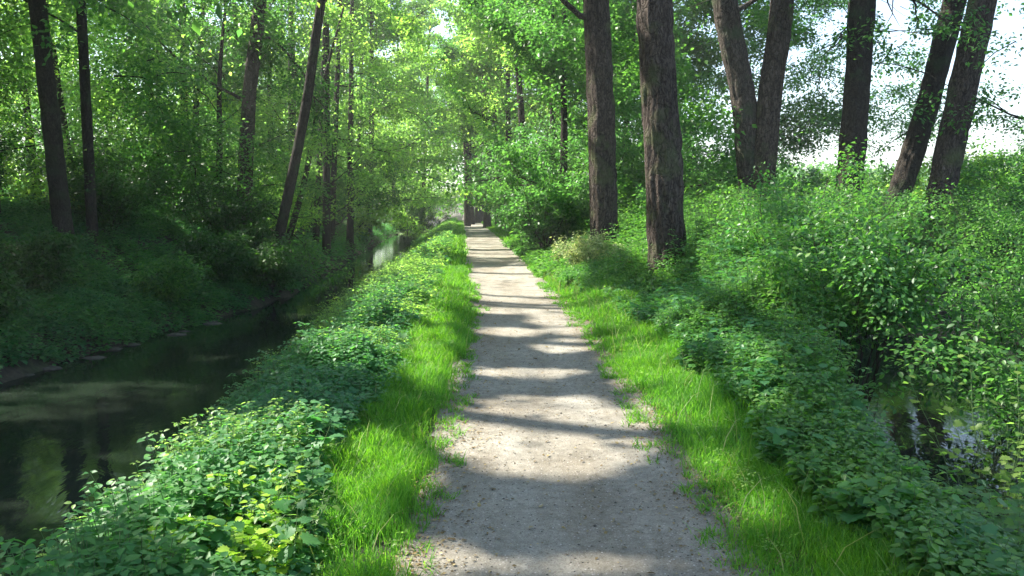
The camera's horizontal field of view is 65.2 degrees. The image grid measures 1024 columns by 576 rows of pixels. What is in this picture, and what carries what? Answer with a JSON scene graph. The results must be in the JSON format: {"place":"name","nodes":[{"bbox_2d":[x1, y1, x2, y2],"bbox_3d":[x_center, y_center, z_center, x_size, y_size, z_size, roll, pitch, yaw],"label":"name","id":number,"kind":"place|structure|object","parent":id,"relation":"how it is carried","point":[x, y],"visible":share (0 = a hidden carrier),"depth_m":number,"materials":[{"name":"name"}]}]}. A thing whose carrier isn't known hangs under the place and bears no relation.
{"place":"outdoors","nodes":[
{"label":"outdoors","id":0,"kind":"place"},
{"bbox_2d":[0,219,440,575],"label":"stream","id":1,"kind":"structure","parent":0,"point":[66,427],"depth_m":10.03,"materials":[{"name":"liquid"}]},
{"bbox_2d":[0,195,1023,575],"bbox_3d":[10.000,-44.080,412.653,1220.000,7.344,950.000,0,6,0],"label":"ground","id":2,"kind":"structure","parent":0,"point":[20,371],"depth_m":16.72,"materials":[{"name":"soil"}]},
{"bbox_2d":[0,110,35,194],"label":"bank bush","id":3,"kind":"object","parent":2,"relation":"on","point":[15,129],"visible":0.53,"depth_m":20.03,"materials":[{"name":"green plant"}]},
{"bbox_2d":[0,226,86,293],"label":"bank bush","id":4,"kind":"object","parent":2,"relation":"on","point":[42,262],"visible":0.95,"depth_m":14.15,"materials":[{"name":"green plant"}]},
{"bbox_2d":[0,0,95,210],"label":"woodland tree","id":5,"kind":"object","parent":2,"relation":"on","point":[37,169],"visible":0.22,"depth_m":19.23,"materials":[{"name":"green plant"}]},
{"bbox_2d":[0,110,154,201],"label":"bank bush","id":6,"kind":"object","parent":2,"relation":"on","point":[29,165],"visible":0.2,"depth_m":21.23,"materials":[{"name":"green plant"}]},
{"bbox_2d":[0,0,172,201],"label":"woodland tree","id":7,"kind":"object","parent":2,"relation":"on","point":[10,60],"visible":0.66,"depth_m":17.55,"materials":[{"name":"green plant"}]},
{"bbox_2d":[0,0,177,190],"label":"woodland tree","id":8,"kind":"object","parent":2,"relation":"on","point":[28,108],"visible":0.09,"depth_m":27.52,"materials":[{"name":"green plant"}]},
{"bbox_2d":[10,145,183,231],"bbox_3d":[-9.614,-2.295,18.915,3.624,2.092,2.988,0,6,0],"label":"bank bush","id":9,"kind":"object","parent":2,"relation":"on","point":[108,203],"visible":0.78,"depth_m":18.59,"materials":[{"name":"green plant"}]},
{"bbox_2d":[0,0,227,252],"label":"slender tree","id":10,"kind":"object","parent":2,"relation":"on","point":[56,173],"visible":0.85,"depth_m":16.62,"materials":[{"name":"green plant"}]},
{"bbox_2d":[0,0,235,202],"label":"woodland tree","id":11,"kind":"object","parent":2,"relation":"on","point":[68,71],"visible":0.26,"depth_m":24.34,"materials":[{"name":"green plant"}]},
{"bbox_2d":[0,0,242,216],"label":"canopy tree","id":12,"kind":"object","parent":2,"relation":"on","point":[149,6],"visible":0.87,"depth_m":15.32,"materials":[{"name":"green plant"}]},
{"bbox_2d":[18,1,235,184],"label":"woodland tree","id":13,"kind":"object","parent":2,"relation":"on","point":[170,3],"visible":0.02,"depth_m":36.63,"materials":[{"name":"green plant"}]},
{"bbox_2d":[0,0,257,243],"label":"slender tree","id":14,"kind":"object","parent":2,"relation":"on","point":[85,98],"visible":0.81,"depth_m":17.79,"materials":[{"name":"green plant"}]},
{"bbox_2d":[81,129,205,205],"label":"bank bush","id":15,"kind":"object","parent":2,"relation":"on","point":[166,191],"visible":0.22,"depth_m":25.20,"materials":[{"name":"green plant"}]},
{"bbox_2d":[54,0,240,201],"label":"slender tree","id":16,"kind":"object","parent":2,"relation":"on","point":[151,93],"visible":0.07,"depth_m":28.50,"materials":[{"name":"green plant"}]},
{"bbox_2d":[69,0,257,202],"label":"slender tree","id":17,"kind":"object","parent":2,"relation":"on","point":[209,36],"visible":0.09,"depth_m":28.84,"materials":[{"name":"green plant"}]},
{"bbox_2d":[124,250,213,305],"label":"bank bush","id":18,"kind":"object","parent":2,"relation":"on","point":[175,279],"visible":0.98,"depth_m":16.17,"materials":[{"name":"green plant"}]},
{"bbox_2d":[107,130,232,207],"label":"bank bush","id":19,"kind":"object","parent":2,"relation":"on","point":[167,156],"visible":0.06,"depth_m":29.56,"materials":[{"name":"green plant"}]},
{"bbox_2d":[31,0,324,212],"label":"woodland tree","id":20,"kind":"object","parent":2,"relation":"on","point":[166,101],"visible":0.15,"depth_m":28.66,"materials":[{"name":"green plant"}]},
{"bbox_2d":[0,186,397,383],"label":"ground cover","id":21,"kind":"object","parent":2,"relation":"on","point":[84,295],"visible":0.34,"depth_m":16.07,"materials":[{"name":"green plant"}]},
{"bbox_2d":[140,515,267,574],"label":"young plant","id":22,"kind":"object","parent":2,"relation":"on","point":[249,530],"visible":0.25,"depth_m":3.38,"materials":[{"name":"green plant"}]},
{"bbox_2d":[164,222,262,286],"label":"bank bush","id":23,"kind":"object","parent":2,"relation":"on","point":[222,262],"visible":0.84,"depth_m":18.52,"materials":[{"name":"green plant"}]},
{"bbox_2d":[150,160,281,253],"bbox_3d":[-7.308,-1.903,21.183,3.544,2.958,3.494,6,8,43],"label":"bank bush","id":24,"kind":"object","parent":2,"relation":"on","point":[212,212],"visible":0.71,"depth_m":20.84,"materials":[{"name":"green plant"}]},
{"bbox_2d":[73,0,372,289],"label":"woodland tree","id":25,"kind":"object","parent":2,"relation":"on","point":[178,129],"visible":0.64,"depth_m":23.09,"materials":[{"name":"green plant"}]},
{"bbox_2d":[0,217,457,575],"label":"nettle bed","id":26,"kind":"object","parent":2,"relation":"on","point":[123,545],"visible":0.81,"depth_m":4.01,"materials":[{"name":"green plant"}]},
{"bbox_2d":[179,141,278,229],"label":"bank bush","id":27,"kind":"object","parent":2,"relation":"on","point":[265,188],"visible":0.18,"depth_m":23.88,"materials":[{"name":"green plant"}]},
{"bbox_2d":[184,457,304,527],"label":"young plant","id":28,"kind":"object","parent":2,"relation":"on","point":[261,505],"visible":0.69,"depth_m":3.71,"materials":[{"name":"green plant"}]},
{"bbox_2d":[96,0,408,249],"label":"slender tree","id":29,"kind":"object","parent":2,"relation":"on","point":[250,82],"visible":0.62,"depth_m":23.53,"materials":[{"name":"green plant"}]},
{"bbox_2d":[215,154,298,231],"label":"bank bush","id":30,"kind":"object","parent":2,"relation":"on","point":[269,176],"visible":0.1,"depth_m":28.15,"materials":[{"name":"green plant"}]},
{"bbox_2d":[208,498,307,575],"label":"young plant","id":31,"kind":"object","parent":2,"relation":"on","point":[242,536],"visible":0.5,"depth_m":3.35,"materials":[{"name":"green plant"}]},
{"bbox_2d":[169,2,347,191],"bbox_3d":[-11.961,-11.959,37.180,9.601,16.994,9.720,-3,7,-29],"label":"woodland tree","id":32,"kind":"object","parent":2,"relation":"on","point":[227,139],"visible":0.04,"depth_m":37.60,"materials":[{"name":"green plant"}]},
{"bbox_2d":[221,217,320,291],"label":"bank bush","id":33,"kind":"object","parent":2,"relation":"on","point":[271,263],"visible":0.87,"depth_m":19.76,"materials":[{"name":"green plant"}]},
{"bbox_2d":[230,155,322,225],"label":"bank bush","id":34,"kind":"object","parent":2,"relation":"on","point":[279,195],"visible":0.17,"depth_m":32.01,"materials":[{"name":"green plant"}]},
{"bbox_2d":[132,0,439,260],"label":"woodland tree","id":35,"kind":"object","parent":2,"relation":"on","point":[326,238],"visible":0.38,"depth_m":30.12,"materials":[{"name":"green plant"}]},
{"bbox_2d":[204,0,368,240],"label":"slender tree","id":36,"kind":"object","parent":2,"relation":"on","point":[291,53],"visible":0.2,"depth_m":32.00,"materials":[{"name":"green plant"}]},
{"bbox_2d":[248,461,340,549],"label":"young plant","id":37,"kind":"object","parent":2,"relation":"on","point":[322,522],"visible":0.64,"depth_m":3.56,"materials":[{"name":"green plant"}]},
{"bbox_2d":[219,0,379,220],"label":"woodland tree","id":38,"kind":"object","parent":2,"relation":"on","point":[306,33],"visible":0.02,"depth_m":45.61,"materials":[{"name":"green plant"}]},
{"bbox_2d":[165,0,453,295],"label":"slender tree","id":39,"kind":"object","parent":2,"relation":"on","point":[299,150],"visible":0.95,"depth_m":20.22,"materials":[{"name":"green plant"}]},
{"bbox_2d":[180,0,439,251],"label":"woodland tree","id":40,"kind":"object","parent":2,"relation":"on","point":[336,16],"visible":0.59,"depth_m":28.03,"materials":[{"name":"green plant"}]},
{"bbox_2d":[201,1,436,244],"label":"woodland tree","id":41,"kind":"object","parent":2,"relation":"on","point":[316,229],"visible":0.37,"depth_m":35.03,"materials":[{"name":"green plant"}]},
{"bbox_2d":[300,153,356,232],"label":"bank bush","id":42,"kind":"object","parent":2,"relation":"on","point":[337,184],"visible":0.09,"depth_m":37.22,"materials":[{"name":"green plant"}]},
{"bbox_2d":[256,0,420,237],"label":"woodland tree","id":43,"kind":"object","parent":2,"relation":"on","point":[379,195],"visible":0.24,"depth_m":41.05,"materials":[{"name":"green plant"}]},
{"bbox_2d":[256,0,425,244],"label":"slender tree","id":44,"kind":"object","parent":2,"relation":"on","point":[334,165],"visible":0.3,"depth_m":36.58,"materials":[{"name":"green plant"}]},
{"bbox_2d":[243,0,467,248],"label":"woodland tree","id":45,"kind":"object","parent":2,"relation":"on","point":[350,220],"visible":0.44,"depth_m":38.96,"materials":[{"name":"green plant"}]},
{"bbox_2d":[283,0,431,215],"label":"woodland tree","id":46,"kind":"object","parent":2,"relation":"on","point":[405,130],"visible":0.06,"depth_m":57.59,"materials":[{"name":"green plant"}]},
{"bbox_2d":[272,0,457,237],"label":"woodland tree","id":47,"kind":"object","parent":2,"relation":"on","point":[397,220],"visible":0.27,"depth_m":48.39,"materials":[{"name":"green plant"}]},
{"bbox_2d":[285,0,458,240],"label":"woodland tree","id":48,"kind":"object","parent":2,"relation":"on","point":[367,221],"visible":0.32,"depth_m":45.83,"materials":[{"name":"green plant"}]},
{"bbox_2d":[353,0,463,231],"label":"woodland tree","id":49,"kind":"object","parent":2,"relation":"on","point":[412,4],"visible":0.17,"depth_m":66.25,"materials":[{"name":"green plant"}]},
{"bbox_2d":[374,0,463,232],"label":"woodland tree","id":50,"kind":"object","parent":2,"relation":"on","point":[439,7],"visible":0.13,"depth_m":70.78,"materials":[{"name":"green plant"}]},
{"bbox_2d":[384,11,463,223],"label":"woodland tree","id":51,"kind":"object","parent":2,"relation":"on","point":[433,90],"visible":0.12,"depth_m":76.70,"materials":[{"name":"green plant"}]},
{"bbox_2d":[413,26,504,224],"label":"avenue tree","id":52,"kind":"object","parent":2,"relation":"on","point":[472,207],"depth_m":62.35,"materials":[{"name":"green plant"}]},
{"bbox_2d":[411,21,512,225],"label":"avenue tree","id":53,"kind":"object","parent":2,"relation":"on","point":[467,218],"visible":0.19,"depth_m":57.05,"materials":[{"name":"green plant"}]},
{"bbox_2d":[420,19,526,227],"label":"avenue tree","id":54,"kind":"object","parent":2,"relation":"on","point":[486,215],"visible":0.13,"depth_m":52.22,"materials":[{"name":"green plant"}]},
{"bbox_2d":[421,0,549,224],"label":"leafy tree","id":55,"kind":"object","parent":2,"relation":"on","point":[487,93],"visible":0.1,"depth_m":51.28,"materials":[{"name":"green plant"}]},
{"bbox_2d":[431,14,560,176],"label":"leafy tree","id":56,"kind":"object","parent":2,"relation":"on","point":[499,116],"visible":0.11,"depth_m":60.98,"materials":[{"name":"green plant"}]},
{"bbox_2d":[418,0,585,182],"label":"leafy tree","id":57,"kind":"object","parent":2,"relation":"on","point":[521,113],"visible":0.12,"depth_m":35.20,"materials":[{"name":"green plant"}]},
{"bbox_2d":[429,0,583,225],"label":"leafy tree","id":58,"kind":"object","parent":2,"relation":"on","point":[475,61],"visible":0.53,"depth_m":44.70,"materials":[{"name":"green plant"}]},
{"bbox_2d":[0,59,1014,217],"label":"woods","id":59,"kind":"object","parent":2,"relation":"on","point":[793,172],"visible":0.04,"depth_m":106.56,"materials":[{"name":"green plant"}]},
{"bbox_2d":[452,132,576,209],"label":"bush","id":60,"kind":"object","parent":2,"relation":"on","point":[481,154],"visible":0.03,"depth_m":35.43,"materials":[{"name":"green plant"}]},
{"bbox_2d":[462,112,582,228],"bbox_3d":[0.627,-3.925,29.325,4.085,4.919,5.350,4,7,31],"label":"bush","id":61,"kind":"object","parent":2,"relation":"on","point":[534,156],"visible":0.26,"depth_m":29.18,"materials":[{"name":"green plant"}]},
{"bbox_2d":[379,0,675,224],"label":"leafy tree","id":62,"kind":"object","parent":2,"relation":"on","point":[516,15],"visible":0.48,"depth_m":24.96,"materials":[{"name":"green plant"}]},
{"bbox_2d":[436,6,637,211],"bbox_3d":[2.373,-12.892,37.158,9.468,21.429,10.050,2,6,22],"label":"leafy tree","id":63,"kind":"object","parent":2,"relation":"on","point":[478,128],"visible":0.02,"depth_m":36.59,"materials":[{"name":"green plant"}]},
{"bbox_2d":[461,1,627,143],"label":"leafy tree","id":64,"kind":"object","parent":2,"relation":"on","point":[501,55],"visible":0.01,"depth_m":38.80,"materials":[{"name":"green plant"}]},
{"bbox_2d":[507,111,587,224],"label":"bush","id":65,"kind":"object","parent":2,"relation":"on","point":[573,153],"visible":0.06,"depth_m":31.75,"materials":[{"name":"green plant"}]},
{"bbox_2d":[409,0,690,177],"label":"leafy tree","id":66,"kind":"object","parent":2,"relation":"on","point":[468,10],"visible":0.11,"depth_m":31.21,"materials":[{"name":"green plant"}]},
{"bbox_2d":[475,129,633,254],"bbox_3d":[1.163,-2.859,23.762,4.601,3.952,4.276,0,6,0],"label":"bush","id":67,"kind":"object","parent":2,"relation":"on","point":[562,211],"visible":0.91,"depth_m":23.36,"materials":[{"name":"green plant"}]},
{"bbox_2d":[90,192,1023,575],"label":"lobed herbs","id":68,"kind":"object","parent":2,"relation":"on","point":[286,552],"visible":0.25,"depth_m":4.66,"materials":[{"name":"green plant"}]},
{"bbox_2d":[322,294,806,575],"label":"leaf litter","id":69,"kind":"object","parent":2,"relation":"on","point":[479,505],"visible":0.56,"depth_m":4.72,"materials":[{"name":"brown plant"}]},
{"bbox_2d":[246,293,888,575],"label":"verge weeds","id":70,"kind":"object","parent":2,"relation":"on","point":[395,544],"visible":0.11,"depth_m":4.53,"materials":[{"name":"green plant"}]},
{"bbox_2d":[534,0,630,246],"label":"old tree","id":71,"kind":"object","parent":2,"relation":"on","point":[600,98],"visible":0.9,"depth_m":19.42,"materials":[{"name":"brown plant"}]},
{"bbox_2d":[548,227,631,267],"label":"flowering bush","id":72,"kind":"object","parent":2,"relation":"on","point":[581,251],"visible":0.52,"depth_m":17.39,"materials":[{"name":"green plant"}]},
{"bbox_2d":[204,220,1022,575],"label":"grass","id":73,"kind":"structure","parent":2,"relation":"on","point":[370,480],"depth_m":5.08,"materials":[{"name":"green plant"}]},
{"bbox_2d":[549,111,693,229],"bbox_3d":[3.303,-3.436,26.059,4.666,4.592,4.674,-4,7,-36],"label":"bush","id":74,"kind":"object","parent":2,"relation":"on","point":[622,156],"visible":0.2,"depth_m":25.19,"materials":[{"name":"green plant"}]},
{"bbox_2d":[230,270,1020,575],"bbox_3d":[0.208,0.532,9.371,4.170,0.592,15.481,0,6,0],"label":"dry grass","id":75,"kind":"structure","parent":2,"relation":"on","point":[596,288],"depth_m":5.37,"materials":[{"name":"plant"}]},
{"bbox_2d":[531,0,731,194],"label":"leafy tree","id":76,"kind":"object","parent":2,"relation":"on","point":[704,82],"visible":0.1,"depth_m":31.86,"materials":[{"name":"green plant"}]},
{"bbox_2d":[559,0,722,171],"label":"leafy tree","id":77,"kind":"object","parent":2,"relation":"on","point":[676,9],"visible":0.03,"depth_m":41.75,"materials":[{"name":"green plant"}]},
{"bbox_2d":[451,0,840,216],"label":"leafy tree","id":78,"kind":"object","parent":2,"relation":"on","point":[698,113],"visible":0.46,"depth_m":22.34,"materials":[{"name":"green plant"}]},
{"bbox_2d":[636,0,685,277],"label":"old tree","id":79,"kind":"object","parent":2,"relation":"on","point":[663,160],"visible":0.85,"depth_m":14.06,"materials":[{"name":"brown plant"}]},
{"bbox_2d":[636,125,737,206],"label":"bush","id":80,"kind":"object","parent":2,"relation":"on","point":[694,168],"visible":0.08,"depth_m":27.94,"materials":[{"name":"green plant"}]},
{"bbox_2d":[619,0,885,206],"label":"leafy tree","id":81,"kind":"object","parent":2,"relation":"on","point":[700,51],"visible":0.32,"depth_m":28.69,"materials":[{"name":"green plant"}]},
{"bbox_2d":[491,182,1023,575],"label":"undergrowth","id":82,"kind":"object","parent":2,"relation":"on","point":[929,536],"visible":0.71,"depth_m":6.64,"materials":[{"name":"green plant"}]},
{"bbox_2d":[711,0,834,201],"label":"forked tree","id":83,"kind":"object","parent":2,"relation":"on","point":[732,43],"visible":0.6,"depth_m":19.56,"materials":[{"name":"brown plant"}]},
{"bbox_2d":[689,0,931,267],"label":"lakeside tree","id":84,"kind":"object","parent":2,"relation":"on","point":[856,100],"visible":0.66,"depth_m":18.44,"materials":[{"name":"brown plant"}]},
{"bbox_2d":[695,133,947,309],"bbox_3d":[4.183,-0.762,11.501,3.268,2.672,2.860,0,6,0],"label":"pond shrub","id":85,"kind":"object","parent":2,"relation":"on","point":[789,197],"visible":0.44,"depth_m":11.03,"materials":[{"name":"green plant"}]},
{"bbox_2d":[795,181,867,252],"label":"pond shrub","id":86,"kind":"object","parent":2,"relation":"on","point":[840,193],"visible":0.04,"depth_m":16.24,"materials":[{"name":"green plant"}]},
{"bbox_2d":[784,158,924,204],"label":"bush","id":87,"kind":"object","parent":2,"relation":"on","point":[831,177],"visible":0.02,"depth_m":23.22,"materials":[{"name":"green plant"}]},
{"bbox_2d":[711,0,1012,195],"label":"lakeside tree","id":88,"kind":"object","parent":2,"relation":"on","point":[843,5],"visible":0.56,"depth_m":28.28,"materials":[{"name":"green plant"}]},
{"bbox_2d":[728,190,1008,408],"bbox_3d":[3.716,0.264,8.330,2.387,2.561,2.656,5,8,40],"label":"pond shrub","id":89,"kind":"object","parent":2,"relation":"on","point":[868,287],"visible":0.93,"depth_m":8.02,"materials":[{"name":"green plant"}]},
{"bbox_2d":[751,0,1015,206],"bbox_3d":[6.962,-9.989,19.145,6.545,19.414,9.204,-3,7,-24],"label":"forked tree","id":90,"kind":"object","parent":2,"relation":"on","point":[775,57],"visible":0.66,"depth_m":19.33,"materials":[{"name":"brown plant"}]},
{"bbox_2d":[812,0,966,209],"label":"leaning tree","id":91,"kind":"object","parent":2,"relation":"on","point":[910,160],"visible":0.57,"depth_m":19.91,"materials":[{"name":"brown plant"}]},
{"bbox_2d":[826,0,1023,170],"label":"lakeside tree","id":92,"kind":"object","parent":2,"relation":"on","point":[982,100],"visible":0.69,"depth_m":18.73,"materials":[{"name":"green plant"}]},
{"bbox_2d":[853,183,997,268],"bbox_3d":[9.089,-1.316,18.354,3.548,2.152,2.867,0,6,0],"label":"bush","id":93,"kind":"object","parent":2,"relation":"on","point":[961,199],"visible":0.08,"depth_m":17.93,"materials":[{"name":"green plant"}]},
{"bbox_2d":[858,209,1023,449],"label":"pond shrub","id":94,"kind":"object","parent":2,"relation":"on","point":[998,309],"visible":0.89,"depth_m":7.68,"materials":[{"name":"green plant"}]},
{"bbox_2d":[865,142,1023,221],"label":"bush","id":95,"kind":"object","parent":2,"relation":"on","point":[964,181],"visible":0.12,"depth_m":21.39,"materials":[{"name":"green plant"}]},
{"bbox_2d":[887,113,1023,327],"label":"pond shrub","id":96,"kind":"object","parent":2,"relation":"on","point":[1013,260],"visible":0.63,"depth_m":14.12,"materials":[{"name":"green plant"}]},
{"bbox_2d":[921,0,997,276],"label":"leaning tree","id":97,"kind":"object","parent":2,"relation":"on","point":[950,144],"visible":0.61,"depth_m":17.96,"materials":[{"name":"brown plant"}]},
{"bbox_2d":[897,339,1023,510],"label":"sapling","id":98,"kind":"object","parent":2,"relation":"on","point":[1004,476],"visible":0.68,"depth_m":6.37,"materials":[{"name":"green plant"}]},
{"bbox_2d":[936,465,1023,558],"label":"sapling","id":99,"kind":"object","parent":2,"relation":"on","point":[1013,509],"visible":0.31,"depth_m":3.95,"materials":[{"name":"green plant"}]},
{"bbox_2d":[949,295,1023,459],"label":"sapling","id":100,"kind":"object","parent":2,"relation":"on","point":[995,426],"visible":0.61,"depth_m":7.08,"materials":[{"name":"green plant"}]},
{"bbox_2d":[960,111,1023,240],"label":"bush","id":101,"kind":"object","parent":2,"relation":"on","point":[1017,164],"visible":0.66,"depth_m":18.70,"materials":[{"name":"green plant"}]},
{"bbox_2d":[969,475,1023,558],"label":"sapling","id":102,"kind":"object","parent":2,"relation":"on","point":[1013,501],"visible":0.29,"depth_m":4.42,"materials":[{"name":"green plant"}]},
{"bbox_2d":[0,0,1023,198],"label":"sky","id":103,"kind":"structure","parent":0,"point":[1007,24],"materials":[{"name":"white"}]},
{"bbox_2d":[390,215,774,575],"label":"path","id":104,"kind":"structure","parent":0,"point":[499,270],"depth_m":4.83,"materials":[{"name":"grey gravel"}]},
{"bbox_2d":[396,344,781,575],"bbox_3d":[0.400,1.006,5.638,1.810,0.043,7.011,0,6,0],"label":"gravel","id":105,"kind":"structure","parent":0,"point":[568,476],"depth_m":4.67,"materials":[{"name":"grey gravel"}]},
{"bbox_2d":[828,308,1023,531],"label":"pond","id":106,"kind":"structure","parent":0,"point":[906,433],"depth_m":8.25,"materials":[{"name":"liquid"}]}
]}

